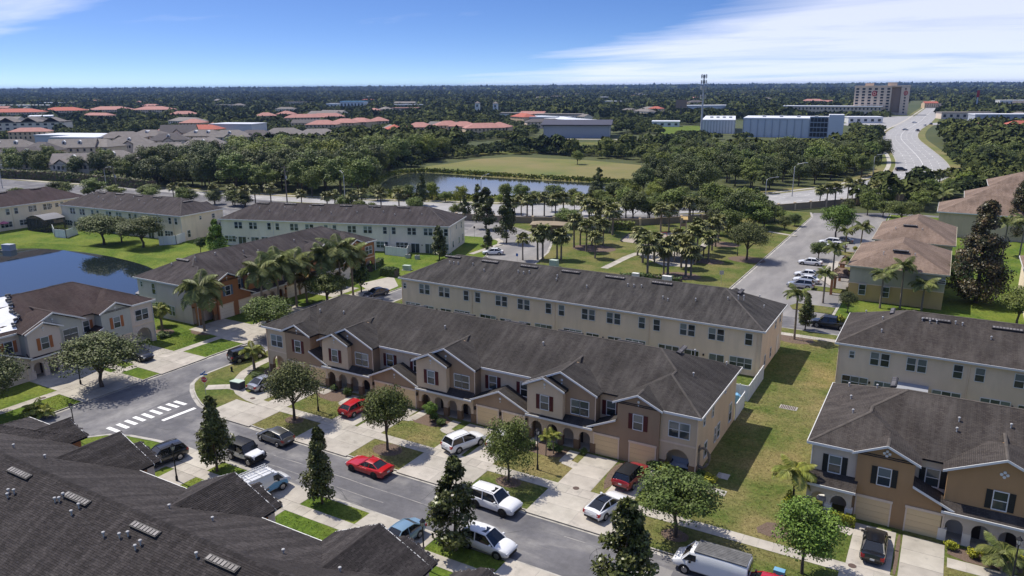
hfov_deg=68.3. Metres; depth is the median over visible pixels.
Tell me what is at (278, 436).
parked car
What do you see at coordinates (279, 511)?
driveway
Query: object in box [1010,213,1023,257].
palm tree
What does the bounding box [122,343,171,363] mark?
driveway
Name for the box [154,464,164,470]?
driveway
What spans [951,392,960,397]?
window
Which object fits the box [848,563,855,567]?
manhole cover
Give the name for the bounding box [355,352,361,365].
window
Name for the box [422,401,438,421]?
shrub
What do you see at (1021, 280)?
house
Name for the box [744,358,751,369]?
window
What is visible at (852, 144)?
wood tree
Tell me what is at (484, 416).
garage door
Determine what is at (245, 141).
wood tree
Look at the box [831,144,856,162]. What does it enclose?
wood tree
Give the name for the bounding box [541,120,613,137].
warehouse
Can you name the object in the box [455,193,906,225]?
perimeter wall
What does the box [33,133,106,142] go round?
building
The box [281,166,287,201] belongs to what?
utility pole
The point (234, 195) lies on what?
avenue tree
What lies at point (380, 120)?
house
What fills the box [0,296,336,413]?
sidewalk
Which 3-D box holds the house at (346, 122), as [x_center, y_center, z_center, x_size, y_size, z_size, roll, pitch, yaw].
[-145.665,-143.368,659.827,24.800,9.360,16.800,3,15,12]
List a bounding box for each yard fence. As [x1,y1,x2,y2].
[51,224,77,237]
[158,232,185,244]
[384,243,408,256]
[734,391,744,419]
[736,364,764,401]
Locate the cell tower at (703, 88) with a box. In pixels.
[700,74,706,129]
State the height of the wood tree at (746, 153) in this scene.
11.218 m
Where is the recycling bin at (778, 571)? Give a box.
[773,566,785,575]
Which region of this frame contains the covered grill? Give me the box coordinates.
[735,393,740,402]
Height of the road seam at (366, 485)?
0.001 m
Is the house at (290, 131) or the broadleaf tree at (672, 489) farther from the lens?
the house at (290, 131)
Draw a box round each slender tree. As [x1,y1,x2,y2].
[413,174,430,201]
[470,184,483,210]
[590,167,604,189]
[753,187,759,194]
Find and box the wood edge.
[245,117,1023,149]
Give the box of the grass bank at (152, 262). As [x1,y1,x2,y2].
[0,243,171,268]
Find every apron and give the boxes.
[60,373,144,402]
[139,352,206,373]
[176,448,225,470]
[216,399,279,426]
[221,325,265,343]
[269,483,308,503]
[295,423,374,456]
[349,288,369,296]
[355,512,435,546]
[362,277,397,289]
[396,453,486,485]
[495,559,555,575]
[525,488,615,535]
[820,261,838,284]
[838,571,855,575]
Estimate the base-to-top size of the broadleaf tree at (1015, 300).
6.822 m
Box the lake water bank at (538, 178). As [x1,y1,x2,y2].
[365,171,641,201]
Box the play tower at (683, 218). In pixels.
[679,217,687,230]
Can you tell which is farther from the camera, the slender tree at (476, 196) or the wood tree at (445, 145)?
the wood tree at (445, 145)
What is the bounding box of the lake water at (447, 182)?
[382,173,607,195]
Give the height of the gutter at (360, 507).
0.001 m
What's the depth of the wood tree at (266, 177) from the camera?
264.71 m
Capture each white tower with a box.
[475,101,479,109]
[492,101,497,109]
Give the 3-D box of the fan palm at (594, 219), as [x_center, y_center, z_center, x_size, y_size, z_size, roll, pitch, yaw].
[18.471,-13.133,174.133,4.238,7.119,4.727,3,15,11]
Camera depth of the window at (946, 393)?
85.16 m
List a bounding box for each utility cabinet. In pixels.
[229,378,245,390]
[402,265,412,270]
[549,259,558,266]
[632,272,639,276]
[662,275,671,280]
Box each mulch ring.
[496,476,520,487]
[661,529,688,541]
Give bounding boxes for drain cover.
[712,488,726,495]
[716,472,729,479]
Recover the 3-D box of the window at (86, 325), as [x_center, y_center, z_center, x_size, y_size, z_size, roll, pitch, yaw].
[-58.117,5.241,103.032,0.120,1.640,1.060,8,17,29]
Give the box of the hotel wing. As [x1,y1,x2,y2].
[784,105,882,113]
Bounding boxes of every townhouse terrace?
[0,186,83,231]
[0,281,156,389]
[0,417,499,575]
[59,191,224,240]
[132,226,376,325]
[218,202,465,253]
[261,294,742,474]
[398,254,787,376]
[804,377,1023,559]
[835,308,1023,408]
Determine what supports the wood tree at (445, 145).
on the woodland ground at (928, 209)
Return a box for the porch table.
[817,494,825,505]
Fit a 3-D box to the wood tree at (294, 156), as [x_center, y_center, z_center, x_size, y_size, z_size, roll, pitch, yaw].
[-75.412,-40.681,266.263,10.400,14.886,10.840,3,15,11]
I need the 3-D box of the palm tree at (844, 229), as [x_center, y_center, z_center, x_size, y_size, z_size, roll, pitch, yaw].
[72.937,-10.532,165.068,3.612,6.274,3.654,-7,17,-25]
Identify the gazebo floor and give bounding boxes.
[649,252,701,264]
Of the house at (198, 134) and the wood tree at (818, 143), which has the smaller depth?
the wood tree at (818, 143)
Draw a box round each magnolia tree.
[194,395,235,471]
[298,425,336,503]
[425,454,477,551]
[431,225,447,259]
[459,195,470,215]
[472,187,497,228]
[480,229,492,249]
[492,190,516,242]
[589,495,659,575]
[798,293,815,329]
[945,199,1017,303]
[1008,180,1023,238]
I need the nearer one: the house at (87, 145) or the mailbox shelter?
the mailbox shelter
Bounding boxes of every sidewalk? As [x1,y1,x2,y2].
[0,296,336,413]
[6,100,932,203]
[161,460,184,468]
[176,463,476,571]
[206,384,229,389]
[234,356,276,404]
[257,401,890,575]
[781,332,835,342]
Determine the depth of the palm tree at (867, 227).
160.34 m
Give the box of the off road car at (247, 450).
[225,435,266,466]
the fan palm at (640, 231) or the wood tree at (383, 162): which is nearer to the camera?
the fan palm at (640, 231)
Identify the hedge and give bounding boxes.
[0,169,156,187]
[367,257,383,271]
[379,266,399,276]
[608,220,635,230]
[619,272,682,281]
[828,510,855,527]
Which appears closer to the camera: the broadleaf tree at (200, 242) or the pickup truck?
the pickup truck
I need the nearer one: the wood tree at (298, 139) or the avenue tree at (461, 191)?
the avenue tree at (461, 191)
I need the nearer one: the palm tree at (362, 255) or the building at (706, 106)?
the palm tree at (362, 255)
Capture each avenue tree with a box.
[0,146,17,158]
[0,153,17,168]
[3,154,24,168]
[18,148,37,169]
[26,153,50,170]
[36,144,56,168]
[44,181,66,188]
[47,150,59,163]
[57,181,75,190]
[63,156,85,172]
[80,187,92,194]
[85,154,108,170]
[86,151,104,169]
[95,147,114,159]
[104,153,117,169]
[104,184,126,192]
[106,156,132,175]
[110,159,132,176]
[123,154,140,168]
[135,183,162,193]
[140,187,159,194]
[175,187,191,198]
[183,189,198,199]
[203,191,222,204]
[221,189,245,205]
[235,195,254,206]
[334,195,351,203]
[350,200,368,204]
[365,184,388,199]
[391,185,414,194]
[402,184,415,197]
[405,197,423,205]
[423,181,440,199]
[438,191,451,201]
[448,203,460,213]
[451,185,467,202]
[495,193,502,200]
[497,183,512,193]
[511,183,530,195]
[530,191,540,203]
[543,184,565,197]
[566,188,583,197]
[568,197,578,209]
[587,186,600,194]
[592,189,609,199]
[598,194,614,216]
[604,181,621,195]
[604,185,615,195]
[610,186,635,217]
[615,185,632,194]
[617,189,650,218]
[620,183,633,187]
[640,197,659,217]
[642,183,663,196]
[648,177,661,184]
[651,192,668,201]
[654,181,669,192]
[660,188,687,216]
[665,194,688,216]
[676,186,691,193]
[685,194,697,215]
[686,191,706,215]
[694,198,717,214]
[698,181,725,201]
[706,208,720,216]
[707,184,731,201]
[707,196,726,211]
[719,189,759,220]
[724,208,743,235]
[734,186,753,197]
[736,198,773,222]
[751,205,764,222]
[752,191,771,201]
[761,199,777,226]
[772,206,786,221]
[778,215,792,229]
[789,214,803,225]
[841,198,855,208]
[859,188,882,201]
[860,192,880,214]
[871,199,889,216]
[881,187,897,201]
[909,191,932,206]
[921,179,943,191]
[941,179,954,196]
[942,182,957,198]
[954,171,973,189]
[974,168,998,174]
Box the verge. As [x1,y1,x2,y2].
[1,100,960,213]
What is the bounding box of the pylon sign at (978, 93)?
[976,90,979,103]
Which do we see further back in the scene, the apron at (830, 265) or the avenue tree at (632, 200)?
the avenue tree at (632, 200)
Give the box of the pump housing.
[1,243,16,250]
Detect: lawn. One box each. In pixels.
[0,227,502,423]
[81,435,504,575]
[195,299,1023,575]
[253,412,837,575]
[288,390,664,509]
[513,210,810,287]
[666,339,838,547]
[835,215,1023,323]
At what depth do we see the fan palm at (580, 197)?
214.55 m
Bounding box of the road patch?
[636,567,672,575]
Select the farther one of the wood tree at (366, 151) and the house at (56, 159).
the house at (56, 159)
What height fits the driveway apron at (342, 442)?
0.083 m
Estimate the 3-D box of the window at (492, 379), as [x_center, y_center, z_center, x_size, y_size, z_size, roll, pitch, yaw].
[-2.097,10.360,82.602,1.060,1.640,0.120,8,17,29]
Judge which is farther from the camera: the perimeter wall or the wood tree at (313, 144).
the wood tree at (313, 144)
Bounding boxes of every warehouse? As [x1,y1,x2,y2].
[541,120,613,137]
[702,116,735,133]
[742,114,844,138]
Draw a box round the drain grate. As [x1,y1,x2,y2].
[779,404,797,410]
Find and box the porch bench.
[670,455,688,470]
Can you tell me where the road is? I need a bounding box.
[0,179,938,575]
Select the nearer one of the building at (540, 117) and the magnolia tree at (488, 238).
the magnolia tree at (488, 238)
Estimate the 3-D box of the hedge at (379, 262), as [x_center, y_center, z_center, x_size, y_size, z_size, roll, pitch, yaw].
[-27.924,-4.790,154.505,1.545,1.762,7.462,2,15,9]
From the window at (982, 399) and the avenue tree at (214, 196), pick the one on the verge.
the avenue tree at (214, 196)
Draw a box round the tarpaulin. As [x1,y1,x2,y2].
[0,296,18,332]
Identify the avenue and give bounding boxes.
[82,100,948,215]
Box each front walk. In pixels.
[320,388,333,393]
[339,395,358,404]
[400,410,425,420]
[440,420,460,433]
[469,238,502,253]
[560,450,580,468]
[807,514,854,535]
[947,558,1015,575]
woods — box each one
[0,81,1023,97]
[0,89,1023,125]
[0,111,1023,201]
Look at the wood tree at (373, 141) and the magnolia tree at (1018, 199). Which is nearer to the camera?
the magnolia tree at (1018, 199)
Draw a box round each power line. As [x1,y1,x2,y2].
[120,170,281,173]
[122,174,272,177]
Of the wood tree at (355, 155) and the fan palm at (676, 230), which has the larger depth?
the wood tree at (355, 155)
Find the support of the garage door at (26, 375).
in the townhouse terrace at (50, 320)
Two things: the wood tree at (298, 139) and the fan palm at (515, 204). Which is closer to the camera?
the fan palm at (515, 204)
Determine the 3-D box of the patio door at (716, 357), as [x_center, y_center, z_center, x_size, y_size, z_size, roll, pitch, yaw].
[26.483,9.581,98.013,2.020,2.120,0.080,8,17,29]
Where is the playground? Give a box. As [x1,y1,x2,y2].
[622,232,684,244]
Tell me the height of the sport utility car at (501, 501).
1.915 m
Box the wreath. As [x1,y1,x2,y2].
[697,447,710,468]
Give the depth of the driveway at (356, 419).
84.22 m
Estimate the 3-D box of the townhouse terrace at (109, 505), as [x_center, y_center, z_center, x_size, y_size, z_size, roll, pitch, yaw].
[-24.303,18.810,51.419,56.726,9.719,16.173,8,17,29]
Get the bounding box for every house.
[0,106,12,108]
[0,108,47,116]
[0,117,25,120]
[0,117,72,130]
[0,139,33,148]
[0,147,49,169]
[8,127,53,142]
[27,116,46,119]
[27,142,67,152]
[44,107,87,113]
[48,138,97,152]
[48,153,103,173]
[84,113,115,116]
[88,106,132,112]
[95,139,127,151]
[100,131,148,140]
[106,150,133,170]
[113,136,153,153]
[133,106,176,112]
[133,142,181,152]
[137,129,166,138]
[149,133,189,143]
[159,124,198,134]
[168,117,207,123]
[171,111,196,114]
[179,119,208,124]
[183,130,217,138]
[183,137,226,147]
[197,125,225,130]
[209,130,250,142]
[243,130,274,137]
[257,112,276,116]
[269,128,301,134]
[275,107,296,110]
[276,111,296,114]
[284,114,327,120]
[291,119,328,125]
[298,128,331,135]
[305,120,340,128]
[307,111,341,114]
[317,113,344,117]
[322,110,348,112]
[334,118,361,125]
[353,118,376,126]
[371,117,388,124]
[385,124,399,129]
[394,101,416,103]
[411,122,430,129]
[428,121,440,124]
[433,121,455,128]
[447,121,472,130]
[462,123,505,132]
[495,122,512,130]
[510,113,536,120]
[520,111,546,115]
[524,118,557,127]
[576,114,592,118]
[633,109,655,112]
[648,106,664,110]
[687,100,701,102]
[803,99,823,101]
[829,237,951,309]
[872,214,956,250]
[921,101,937,107]
[937,195,1023,241]
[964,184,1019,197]
[987,172,1023,185]
[1018,255,1023,315]
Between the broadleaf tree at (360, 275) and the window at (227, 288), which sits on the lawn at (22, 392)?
the broadleaf tree at (360, 275)
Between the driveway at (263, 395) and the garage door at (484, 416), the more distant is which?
the driveway at (263, 395)
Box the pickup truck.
[810,314,844,330]
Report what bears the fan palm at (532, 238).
on the entry street at (511, 248)
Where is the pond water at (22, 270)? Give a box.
[0,248,151,296]
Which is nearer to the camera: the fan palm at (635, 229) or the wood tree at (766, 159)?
the fan palm at (635, 229)
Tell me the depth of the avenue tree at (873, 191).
224.18 m
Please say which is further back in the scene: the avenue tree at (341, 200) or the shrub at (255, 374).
the avenue tree at (341, 200)
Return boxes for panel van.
[240,465,290,491]
[672,540,752,575]
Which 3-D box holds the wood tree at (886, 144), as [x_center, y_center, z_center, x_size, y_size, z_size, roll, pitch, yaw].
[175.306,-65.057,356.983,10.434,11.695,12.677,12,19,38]
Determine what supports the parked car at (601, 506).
on the driveway apron at (558, 506)
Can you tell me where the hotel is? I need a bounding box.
[853,82,910,114]
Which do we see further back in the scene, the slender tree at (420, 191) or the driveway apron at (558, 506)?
the slender tree at (420, 191)
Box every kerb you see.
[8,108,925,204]
[35,236,501,418]
[88,434,506,560]
[193,299,837,555]
[497,124,949,215]
[515,212,811,288]
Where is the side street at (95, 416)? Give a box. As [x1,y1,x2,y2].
[40,289,401,435]
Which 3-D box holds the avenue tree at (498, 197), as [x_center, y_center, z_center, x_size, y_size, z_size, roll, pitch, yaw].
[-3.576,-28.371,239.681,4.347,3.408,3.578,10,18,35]
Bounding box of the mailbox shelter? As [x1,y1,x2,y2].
[530,221,566,233]
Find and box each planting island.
[790,303,834,313]
[811,286,845,293]
[833,251,854,255]
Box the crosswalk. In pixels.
[102,394,195,432]
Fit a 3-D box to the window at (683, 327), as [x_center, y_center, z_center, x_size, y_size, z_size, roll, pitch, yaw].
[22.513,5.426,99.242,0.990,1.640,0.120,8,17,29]
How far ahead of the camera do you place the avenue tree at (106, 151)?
334.83 m
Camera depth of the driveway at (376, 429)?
82.46 m
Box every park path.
[601,253,636,268]
[636,253,689,266]
[768,231,795,236]
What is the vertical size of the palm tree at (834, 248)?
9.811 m
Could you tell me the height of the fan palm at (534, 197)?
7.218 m
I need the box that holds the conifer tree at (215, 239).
[205,219,227,250]
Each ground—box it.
[21,129,1013,215]
[370,100,967,212]
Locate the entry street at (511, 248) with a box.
[465,223,550,263]
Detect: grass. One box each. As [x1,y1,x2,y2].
[43,323,500,568]
[263,336,965,575]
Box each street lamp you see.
[68,403,73,418]
[170,443,177,480]
[419,518,425,545]
[535,428,539,469]
[1012,536,1023,575]
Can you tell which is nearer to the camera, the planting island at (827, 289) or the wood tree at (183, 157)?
the planting island at (827, 289)
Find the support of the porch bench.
in the townhouse terrace at (629, 401)
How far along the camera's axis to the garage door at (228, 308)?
121.60 m
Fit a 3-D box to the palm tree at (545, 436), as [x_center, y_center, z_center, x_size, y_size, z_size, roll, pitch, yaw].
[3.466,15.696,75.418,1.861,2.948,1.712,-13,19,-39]
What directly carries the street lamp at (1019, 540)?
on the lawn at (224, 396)
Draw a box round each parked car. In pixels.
[246,374,271,391]
[256,426,294,447]
[337,398,371,417]
[345,455,394,479]
[363,286,389,297]
[388,517,426,538]
[482,247,503,254]
[583,490,626,520]
[750,569,778,575]
[792,274,819,283]
[794,269,820,276]
[798,257,822,265]
[826,241,847,247]
[838,236,853,243]
[859,527,890,564]
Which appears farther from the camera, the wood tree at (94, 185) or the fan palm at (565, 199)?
the wood tree at (94, 185)
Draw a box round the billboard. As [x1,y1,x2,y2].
[676,100,686,113]
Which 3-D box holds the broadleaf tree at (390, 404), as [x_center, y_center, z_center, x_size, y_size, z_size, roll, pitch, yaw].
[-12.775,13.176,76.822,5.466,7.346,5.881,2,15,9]
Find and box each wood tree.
[80,177,107,191]
[130,159,148,179]
[131,145,160,158]
[138,149,163,159]
[138,156,165,180]
[142,160,168,185]
[157,143,176,151]
[157,148,179,183]
[159,160,185,184]
[173,157,186,181]
[178,153,191,179]
[179,144,200,154]
[181,158,193,185]
[186,152,199,180]
[187,148,208,155]
[188,153,221,183]
[190,166,205,188]
[192,140,206,145]
[200,144,218,152]
[205,140,221,149]
[207,148,225,181]
[214,152,252,188]
[217,148,235,182]
[220,142,238,150]
[224,136,250,145]
[225,135,251,142]
[226,149,257,186]
[229,155,260,190]
[230,139,253,145]
[234,140,249,147]
[242,166,263,184]
[245,142,266,154]
[245,146,270,184]
[248,162,280,185]
[251,150,277,166]
[256,138,272,141]
[262,141,280,150]
[265,157,288,189]
[267,144,292,155]
[271,147,296,185]
[272,134,289,138]
[279,152,313,188]
[283,138,302,148]
[285,157,317,189]
[288,148,330,187]
[289,149,322,187]
[292,137,311,146]
[293,146,309,151]
[299,136,313,144]
[299,169,322,196]
[305,139,323,152]
[312,157,329,190]
[314,149,334,158]
[317,139,345,154]
[323,156,352,194]
[333,144,363,157]
[334,135,349,143]
[334,148,365,185]
[337,156,349,189]
[337,156,375,188]
[346,138,368,148]
[352,146,379,165]
[358,156,383,186]
[364,137,380,146]
[366,144,388,163]
[370,133,387,144]
[379,156,389,168]
[381,142,399,170]
[381,148,395,170]
[383,136,410,159]
[392,132,410,140]
[404,133,424,151]
[405,144,420,155]
[410,135,439,160]
[416,129,436,147]
[417,133,439,161]
[436,137,450,157]
[599,138,617,156]
[614,143,627,158]
[629,166,655,192]
[640,154,666,177]
[641,147,658,164]
[650,163,673,182]
[654,151,673,162]
[656,145,673,153]
[661,171,682,190]
[666,167,692,187]
[667,135,687,145]
[668,152,698,175]
[669,146,684,152]
[670,152,680,158]
[670,157,693,175]
[681,138,698,147]
[681,145,703,155]
[683,155,708,186]
[686,160,720,195]
[693,147,721,166]
[698,140,713,146]
[700,141,717,147]
[707,137,719,143]
[707,166,724,182]
[713,151,737,181]
[715,141,732,146]
[716,143,735,155]
[722,154,747,185]
[731,137,743,146]
[731,148,755,174]
[735,142,759,156]
[739,157,763,187]
[741,163,762,188]
[752,154,778,183]
[756,140,765,147]
[760,144,776,153]
[761,162,782,189]
[762,152,778,156]
[764,141,782,146]
[768,159,784,184]
[773,142,794,153]
[773,148,796,181]
[774,137,789,142]
[784,138,807,148]
[787,144,803,155]
[787,162,811,185]
[788,154,806,178]
[799,144,815,153]
[802,156,830,183]
[803,146,831,175]
[804,156,829,178]
[808,139,834,146]
[820,137,837,145]
[821,155,846,179]
[824,143,836,150]
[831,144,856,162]
[835,140,847,146]
[840,141,864,168]
[850,153,874,176]
[864,141,883,153]
[873,138,893,161]
[962,143,981,152]
[973,145,991,153]
[981,142,1004,155]
[1002,150,1018,163]
[1004,140,1023,152]
[1015,151,1023,158]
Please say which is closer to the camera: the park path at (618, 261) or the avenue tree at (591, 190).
the park path at (618, 261)
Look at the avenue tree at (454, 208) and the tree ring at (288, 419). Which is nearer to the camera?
the tree ring at (288, 419)
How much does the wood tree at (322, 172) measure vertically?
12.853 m
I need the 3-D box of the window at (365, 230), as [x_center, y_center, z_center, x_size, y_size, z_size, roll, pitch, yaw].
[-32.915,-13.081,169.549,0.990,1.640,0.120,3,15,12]
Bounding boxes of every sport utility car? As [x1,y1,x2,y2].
[127,344,154,361]
[151,438,188,468]
[226,345,265,362]
[440,428,485,453]
[461,520,517,559]
[471,479,522,517]
[611,462,648,490]
[786,278,814,287]
[818,237,840,242]
[895,167,907,170]
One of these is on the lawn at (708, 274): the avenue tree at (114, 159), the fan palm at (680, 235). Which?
the fan palm at (680, 235)
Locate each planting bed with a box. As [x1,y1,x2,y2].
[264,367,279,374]
[317,389,352,400]
[412,414,450,426]
[529,441,567,456]
[604,463,622,488]
[756,522,787,537]
[893,534,900,574]
[947,548,1022,572]
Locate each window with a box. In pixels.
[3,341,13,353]
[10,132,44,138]
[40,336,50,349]
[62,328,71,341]
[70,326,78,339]
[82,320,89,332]
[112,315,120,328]
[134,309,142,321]
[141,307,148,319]
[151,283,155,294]
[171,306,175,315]
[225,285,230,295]
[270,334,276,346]
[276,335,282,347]
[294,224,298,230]
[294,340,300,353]
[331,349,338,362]
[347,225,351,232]
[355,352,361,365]
[361,353,368,366]
[363,226,367,232]
[368,226,371,233]
[386,353,393,366]
[407,228,411,234]
[413,360,415,371]
[419,283,423,293]
[423,228,427,235]
[424,284,429,294]
[427,370,434,384]
[428,228,432,235]
[438,286,443,296]
[444,287,449,297]
[454,373,461,388]
[462,375,469,389]
[463,290,468,300]
[475,292,480,302]
[488,375,496,389]
[495,295,500,305]
[502,296,507,306]
[517,298,522,309]
[520,381,526,396]
[524,299,529,310]
[540,394,548,410]
[545,302,551,313]
[558,304,564,315]
[570,398,579,414]
[580,400,588,416]
[581,308,587,319]
[589,309,594,320]
[606,312,612,323]
[606,400,615,415]
[614,313,620,324]
[632,414,643,431]
[638,317,645,328]
[653,319,660,331]
[665,345,671,349]
[668,420,679,437]
[672,346,678,350]
[679,323,686,335]
[679,422,690,440]
[687,324,695,336]
[703,440,707,458]
[708,327,715,339]
[713,426,716,442]
[716,328,724,341]
[716,421,719,438]
[728,402,731,422]
[729,355,736,365]
[736,357,744,368]
[744,333,752,345]
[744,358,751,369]
[827,454,841,474]
[841,374,849,383]
[849,350,854,358]
[850,375,858,384]
[858,284,865,294]
[858,377,867,384]
[869,351,879,365]
[876,466,891,487]
[880,353,890,367]
[882,287,889,297]
[905,357,916,371]
[916,359,927,373]
[924,467,940,487]
[931,389,941,394]
[937,279,945,284]
[941,391,951,395]
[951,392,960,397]
[952,364,963,378]
[974,367,985,382]
[980,397,990,402]
[990,399,1000,404]
[990,490,1009,511]
[1000,401,1010,405]
[1013,373,1023,388]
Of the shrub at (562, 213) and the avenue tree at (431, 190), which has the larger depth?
the avenue tree at (431, 190)
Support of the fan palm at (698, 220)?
on the lawn at (708, 274)
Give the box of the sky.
[0,0,1023,88]
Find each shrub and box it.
[156,330,171,337]
[250,371,261,377]
[329,384,337,389]
[343,386,352,395]
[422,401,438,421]
[429,413,439,420]
[436,417,445,425]
[528,439,535,447]
[547,442,557,448]
[552,208,583,221]
[552,445,563,452]
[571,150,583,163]
[580,447,587,453]
[648,460,660,469]
[657,461,671,471]
[695,469,705,475]
[703,472,718,483]
[782,490,795,507]
[837,314,846,321]
[943,539,958,550]
[965,546,980,558]
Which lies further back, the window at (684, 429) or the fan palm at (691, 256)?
the fan palm at (691, 256)
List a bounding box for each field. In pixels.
[403,157,642,178]
[479,138,645,154]
[661,126,699,133]
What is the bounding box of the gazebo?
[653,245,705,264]
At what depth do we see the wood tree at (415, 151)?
365.89 m
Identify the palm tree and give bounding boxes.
[22,397,49,417]
[36,403,57,418]
[152,302,170,330]
[172,269,226,330]
[236,254,281,296]
[238,340,265,368]
[256,246,298,300]
[273,246,316,306]
[287,272,317,302]
[306,242,342,299]
[315,233,358,294]
[336,242,367,294]
[538,428,555,455]
[543,427,561,453]
[771,453,817,505]
[782,283,811,339]
[814,266,837,302]
[822,240,849,271]
[837,225,854,252]
[841,253,852,286]
[850,220,874,243]
[869,266,897,307]
[890,256,917,307]
[907,276,940,310]
[932,188,953,201]
[974,531,1023,575]
[999,214,1022,254]
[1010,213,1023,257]
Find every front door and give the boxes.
[364,380,369,389]
[463,404,467,413]
[971,526,980,538]
[1005,532,1015,546]
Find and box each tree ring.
[156,329,173,333]
[191,330,209,334]
[285,416,303,423]
[373,443,402,455]
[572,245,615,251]
[662,272,700,279]
[693,259,723,264]
[710,241,739,246]
[728,256,764,262]
[781,335,813,343]
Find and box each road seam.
[259,461,382,502]
[266,452,505,530]
[564,536,690,575]
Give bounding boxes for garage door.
[9,365,29,387]
[118,332,132,341]
[219,301,234,318]
[238,296,251,312]
[286,284,298,298]
[300,284,308,293]
[310,365,326,385]
[341,267,350,278]
[374,380,393,392]
[396,385,416,408]
[476,404,498,427]
[501,410,525,434]
[593,432,619,458]
[628,440,656,465]
[853,493,892,526]
[902,505,944,537]
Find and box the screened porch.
[26,212,66,232]
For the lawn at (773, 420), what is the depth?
79.08 m
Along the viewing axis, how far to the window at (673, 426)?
71.42 m
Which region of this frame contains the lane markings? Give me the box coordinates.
[199,124,938,213]
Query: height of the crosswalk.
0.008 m
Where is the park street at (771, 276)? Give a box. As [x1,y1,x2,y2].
[733,213,888,318]
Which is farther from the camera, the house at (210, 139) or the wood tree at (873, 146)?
the house at (210, 139)
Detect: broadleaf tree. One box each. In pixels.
[0,344,29,398]
[44,330,153,386]
[72,213,122,244]
[102,216,128,241]
[114,215,166,247]
[152,302,169,325]
[193,237,205,252]
[239,295,293,324]
[259,358,325,420]
[303,271,352,300]
[350,263,369,291]
[358,384,414,449]
[480,415,534,481]
[632,461,724,537]
[727,219,773,259]
[771,495,849,573]
[810,242,828,258]
[820,204,858,237]
[838,291,859,312]
[883,200,924,217]
[998,285,1023,323]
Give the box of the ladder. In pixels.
[238,463,267,476]
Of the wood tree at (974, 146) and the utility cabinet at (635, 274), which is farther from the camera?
the wood tree at (974, 146)
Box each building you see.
[27,115,53,117]
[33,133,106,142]
[49,135,103,138]
[209,122,266,130]
[326,103,339,106]
[340,101,367,106]
[393,107,419,110]
[394,104,422,105]
[499,112,519,115]
[529,116,558,119]
[534,113,583,116]
[544,117,595,119]
[652,120,679,126]
[687,105,725,108]
[844,116,883,122]
[935,112,995,118]
[967,113,1023,120]
[995,100,1023,103]
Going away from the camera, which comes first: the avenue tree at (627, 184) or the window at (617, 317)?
the window at (617, 317)
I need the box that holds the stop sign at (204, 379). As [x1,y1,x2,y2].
[200,371,206,392]
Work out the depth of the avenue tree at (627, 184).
248.53 m
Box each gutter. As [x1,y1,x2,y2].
[37,243,504,419]
[88,434,559,575]
[190,298,785,558]
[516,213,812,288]
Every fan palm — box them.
[166,182,178,196]
[175,182,188,189]
[207,183,219,203]
[225,183,236,204]
[237,184,249,205]
[247,184,261,202]
[263,182,277,201]
[294,189,306,202]
[319,191,333,203]
[330,189,340,201]
[344,189,359,201]
[355,188,368,199]
[374,187,387,204]
[391,188,406,205]
[510,197,520,210]
[515,232,529,259]
[516,193,524,215]
[521,194,533,216]
[527,227,546,259]
[528,193,539,215]
[532,223,551,258]
[538,191,550,215]
[547,193,563,212]
[548,230,564,259]
[551,226,572,259]
[559,191,570,207]
[564,213,582,247]
[575,193,586,214]
[576,218,597,251]
[578,197,599,217]
[585,215,599,244]
[587,230,604,257]
[589,200,608,215]
[594,214,606,228]
[595,218,611,245]
[602,203,624,234]
[629,226,645,255]
[629,226,654,262]
[634,234,663,273]
[651,201,670,231]
[651,231,663,262]
[655,245,673,273]
[657,235,681,274]
[662,204,679,230]
[669,227,684,255]
[673,232,689,267]
[676,235,701,275]
[678,245,703,276]
[681,197,697,215]
[684,224,703,241]
[685,215,709,243]
[699,230,721,260]
[704,217,722,250]
[710,223,726,246]
[712,213,728,242]
[814,184,828,200]
[822,183,835,199]
[831,182,843,205]
[842,177,855,198]
[857,178,865,185]
[870,181,881,189]
[933,170,941,179]
[934,168,947,182]
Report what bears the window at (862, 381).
in the townhouse terrace at (981, 360)
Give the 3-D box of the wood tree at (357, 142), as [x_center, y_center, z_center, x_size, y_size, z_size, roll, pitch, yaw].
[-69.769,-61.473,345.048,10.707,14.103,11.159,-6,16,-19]
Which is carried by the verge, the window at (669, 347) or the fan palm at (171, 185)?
the fan palm at (171, 185)
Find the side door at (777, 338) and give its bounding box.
[775,334,778,353]
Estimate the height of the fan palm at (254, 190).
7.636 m
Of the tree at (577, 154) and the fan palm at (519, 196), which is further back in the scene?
the tree at (577, 154)
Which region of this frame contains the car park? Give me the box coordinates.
[844,116,913,127]
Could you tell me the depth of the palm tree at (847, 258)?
136.83 m
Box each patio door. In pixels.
[148,232,154,237]
[238,236,246,243]
[411,243,419,252]
[425,244,432,252]
[586,332,598,336]
[607,336,620,339]
[684,349,698,356]
[708,353,723,362]
[874,381,890,387]
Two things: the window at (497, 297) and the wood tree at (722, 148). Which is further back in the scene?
the wood tree at (722, 148)
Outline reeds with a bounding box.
[349,167,647,201]
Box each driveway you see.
[30,365,109,389]
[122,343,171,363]
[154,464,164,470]
[159,469,194,484]
[189,319,251,335]
[250,388,272,399]
[253,304,301,313]
[269,386,326,406]
[275,508,283,515]
[307,286,357,296]
[332,411,364,425]
[357,408,417,432]
[435,424,494,454]
[465,438,523,463]
[558,453,617,490]
[606,470,654,498]
[846,523,895,574]
[897,534,944,575]
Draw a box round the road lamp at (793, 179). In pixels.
[792,162,807,196]
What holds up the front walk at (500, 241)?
on the lawn at (22, 392)

